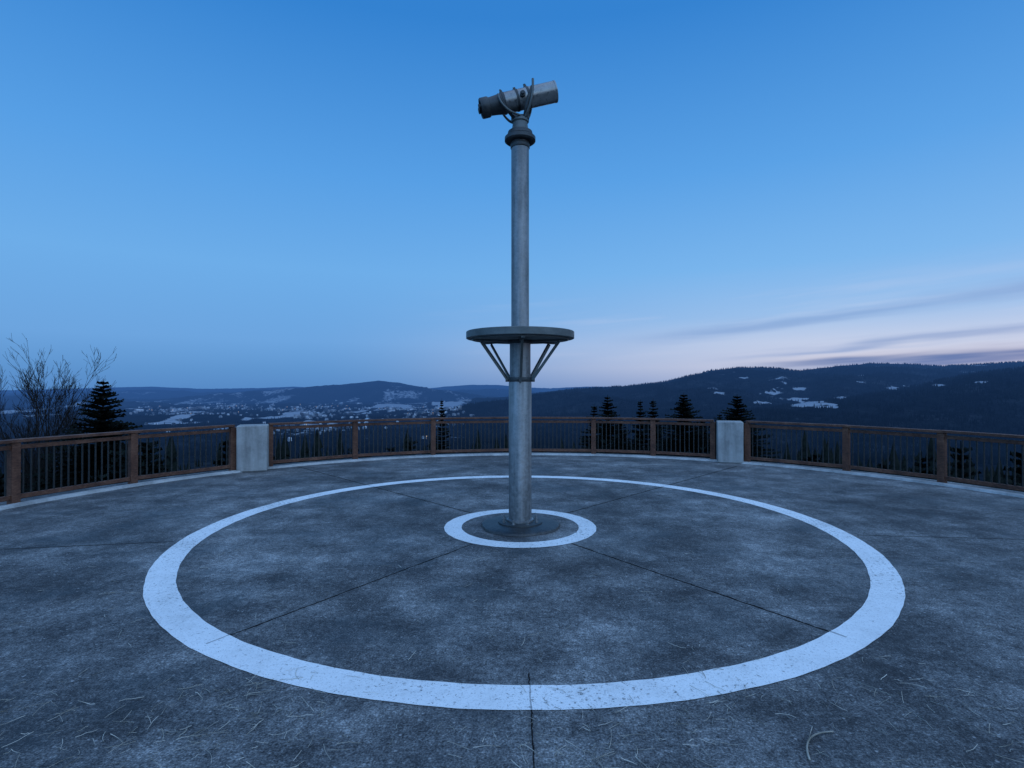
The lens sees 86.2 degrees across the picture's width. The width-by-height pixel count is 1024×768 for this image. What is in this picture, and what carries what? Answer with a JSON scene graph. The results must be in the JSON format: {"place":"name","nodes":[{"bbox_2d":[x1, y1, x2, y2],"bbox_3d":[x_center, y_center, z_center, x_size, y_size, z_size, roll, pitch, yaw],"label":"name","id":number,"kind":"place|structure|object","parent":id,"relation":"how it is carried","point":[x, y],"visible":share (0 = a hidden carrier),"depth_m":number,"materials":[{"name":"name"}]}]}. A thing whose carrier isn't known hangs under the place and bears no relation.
{"place":"outdoors","nodes":[
{"label":"outdoors","id":0,"kind":"place"},
{"bbox_2d":[0,452,1023,767],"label":"concrete terrace pavement","id":1,"kind":"structure","parent":0,"point":[626,578],"depth_m":4.09,"materials":[{"name":"grey concrete"}]},
{"bbox_2d":[236,424,268,471],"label":"concrete pillar","id":2,"kind":"structure","parent":1,"relation":"on","point":[252,447],"depth_m":11.03,"materials":[{"name":"grey concrete"}]},
{"bbox_2d":[0,417,1023,504],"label":"wooden railing fence","id":3,"kind":"object","parent":1,"relation":"on","point":[12,471],"visible":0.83,"depth_m":10.67,"materials":[{"name":"brown wood"}]},
{"bbox_2d":[0,453,1023,509],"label":"terrace kerb","id":4,"kind":"structure","parent":1,"relation":"on","point":[24,503],"depth_m":10.64,"materials":[{"name":"concrete"}]},
{"bbox_2d":[1,544,1023,767],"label":"dry grass litter","id":5,"kind":"object","parent":1,"relation":"on","point":[464,727],"visible":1,"depth_m":2.77,"materials":[{"name":"brown plant"}]},
{"bbox_2d":[466,78,573,536],"bbox_3d":[0.100,-1.004,6.727,1.324,5.487,1.324,0,0,0],"label":"observation telescope pole","id":6,"kind":"object","parent":1,"relation":"on","point":[520,335],"visible":1,"depth_m":6.62,"materials":[{"name":"metal"}]},
{"bbox_2d":[444,509,595,547],"bbox_3d":[0.101,1.739,6.711,1.851,0.001,1.852,0,0,0],"label":"painted circle marking","id":7,"kind":"object","parent":1,"relation":"on","point":[586,528],"visible":0.94,"depth_m":6.40,"materials":[{"name":"white paint"}]},
{"bbox_2d":[143,475,904,709],"bbox_3d":[0.102,1.739,6.712,7.673,0.001,7.672,0,0,0],"label":"painted circle marking","id":8,"kind":"object","parent":1,"relation":"on","point":[875,616],"visible":0.96,"depth_m":3.37,"materials":[{"name":"white paint"}]},
{"bbox_2d":[716,420,743,462],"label":"concrete pillar","id":9,"kind":"structure","parent":1,"relation":"on","point":[729,441],"depth_m":12.27,"materials":[{"name":"grey concrete"}]},
{"bbox_2d":[806,726,833,760],"bbox_3d":[1.440,1.708,2.619,0.306,0.016,0.088,0,0,-42],"label":"fallen twig","id":10,"kind":"object","parent":1,"relation":"on","point":[807,743],"visible":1,"depth_m":2.63,"materials":[{"name":"wood"}]},
{"bbox_2d":[0,362,1023,483],"bbox_3d":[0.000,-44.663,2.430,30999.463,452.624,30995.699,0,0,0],"label":"hills terrain","id":11,"kind":"structure","parent":0,"point":[401,395],"depth_m":2847.32,"materials":[{"name":"green plant"}]},
{"bbox_2d":[0,406,82,492],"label":"bare deciduous tree","id":12,"kind":"object","parent":11,"relation":"on","point":[28,480],"visible":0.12,"depth_m":31.41,"materials":[{"name":"brown plant"}]},
{"bbox_2d":[0,334,116,491],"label":"bare deciduous tree","id":13,"kind":"object","parent":11,"relation":"on","point":[35,430],"visible":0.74,"depth_m":26.08,"materials":[{"name":"brown plant"}]},
{"bbox_2d":[21,378,174,498],"bbox_3d":[-18.440,5.010,24.265,11.451,10.506,11.513,0,0,0],"label":"spruce tree","id":14,"kind":"object","parent":11,"relation":"on","point":[101,415],"visible":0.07,"depth_m":23.51,"materials":[{"name":"green plant"}]},
{"bbox_2d":[0,386,566,462],"bbox_3d":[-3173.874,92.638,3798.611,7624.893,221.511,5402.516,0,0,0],"label":"distant forest","id":15,"kind":"object","parent":11,"relation":"on","point":[278,437],"visible":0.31,"depth_m":1801.70,"materials":[{"name":"green plant"}]},
{"bbox_2d":[129,400,473,440],"bbox_3d":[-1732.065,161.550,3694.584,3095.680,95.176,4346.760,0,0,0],"label":"valley town houses","id":16,"kind":"structure","parent":11,"relation":"on","point":[305,415],"depth_m":3291.68,"materials":[{"name":"white"}]},
{"bbox_2d":[429,401,455,453],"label":"spruce tree","id":17,"kind":"object","parent":11,"relation":"on","point":[443,433],"visible":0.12,"depth_m":59.82,"materials":[{"name":"green plant"}]},
{"bbox_2d":[1,430,1020,501],"bbox_3d":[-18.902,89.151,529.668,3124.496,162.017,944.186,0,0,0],"label":"conifer forest","id":18,"kind":"object","parent":11,"relation":"on","point":[831,461],"visible":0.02,"depth_m":66.57,"materials":[{"name":"green plant"}]},
{"bbox_2d":[0,437,1023,497],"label":"young spruce thicket","id":19,"kind":"object","parent":11,"relation":"on","point":[930,471],"visible":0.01,"depth_m":22.15,"materials":[{"name":"green plant"}]},
{"bbox_2d":[579,406,601,448],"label":"spruce tree","id":20,"kind":"object","parent":11,"relation":"on","point":[586,432],"visible":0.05,"depth_m":44.89,"materials":[{"name":"green plant"}]},
{"bbox_2d":[576,395,637,453],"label":"spruce tree","id":21,"kind":"object","parent":11,"relation":"on","point":[606,413],"visible":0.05,"depth_m":41.83,"materials":[{"name":"green plant"}]},
{"bbox_2d":[607,420,641,454],"bbox_3d":[7.434,7.248,39.900,8.114,9.780,7.565,0,0,6],"label":"spruce tree","id":22,"kind":"object","parent":11,"relation":"on","point":[623,445],"visible":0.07,"depth_m":39.82,"materials":[{"name":"green plant"}]},
{"bbox_2d":[627,401,649,453],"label":"spruce tree","id":23,"kind":"object","parent":11,"relation":"on","point":[640,413],"visible":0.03,"depth_m":51.84,"materials":[{"name":"green plant"}]},
{"bbox_2d":[636,401,664,454],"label":"spruce tree","id":24,"kind":"object","parent":11,"relation":"on","point":[652,404],"visible":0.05,"depth_m":49.91,"materials":[{"name":"green plant"}]},
{"bbox_2d":[643,420,664,453],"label":"spruce tree","id":25,"kind":"object","parent":11,"relation":"on","point":[657,434],"visible":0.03,"depth_m":40.86,"materials":[{"name":"green plant"}]},
{"bbox_2d":[644,395,709,457],"bbox_3d":[12.398,6.483,37.429,13.868,11.782,13.944,0,0,19],"label":"spruce tree","id":26,"kind":"object","parent":11,"relation":"on","point":[683,409],"visible":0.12,"depth_m":37.65,"materials":[{"name":"green plant"}]},
{"bbox_2d":[696,421,709,452],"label":"spruce tree","id":27,"kind":"object","parent":11,"relation":"on","point":[705,431],"depth_m":40.83,"materials":[{"name":"green plant"}]},
{"bbox_2d":[457,360,1023,465],"bbox_3d":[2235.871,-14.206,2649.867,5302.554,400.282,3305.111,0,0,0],"label":"distant forest","id":28,"kind":"object","parent":11,"relation":"on","point":[568,441],"visible":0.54,"depth_m":1823.57,"materials":[{"name":"green plant"}]},
{"bbox_2d":[705,396,780,462],"bbox_3d":[16.291,6.689,38.252,14.183,11.984,14.106,0,0,34],"label":"spruce tree","id":29,"kind":"object","parent":11,"relation":"on","point":[734,415],"visible":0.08,"depth_m":37.67,"materials":[{"name":"green plant"}]},
{"bbox_2d":[0,0,1023,389],"label":"sky","id":30,"kind":"structure","parent":0,"point":[201,194],"materials":[{"name":"blue"}]}
]}

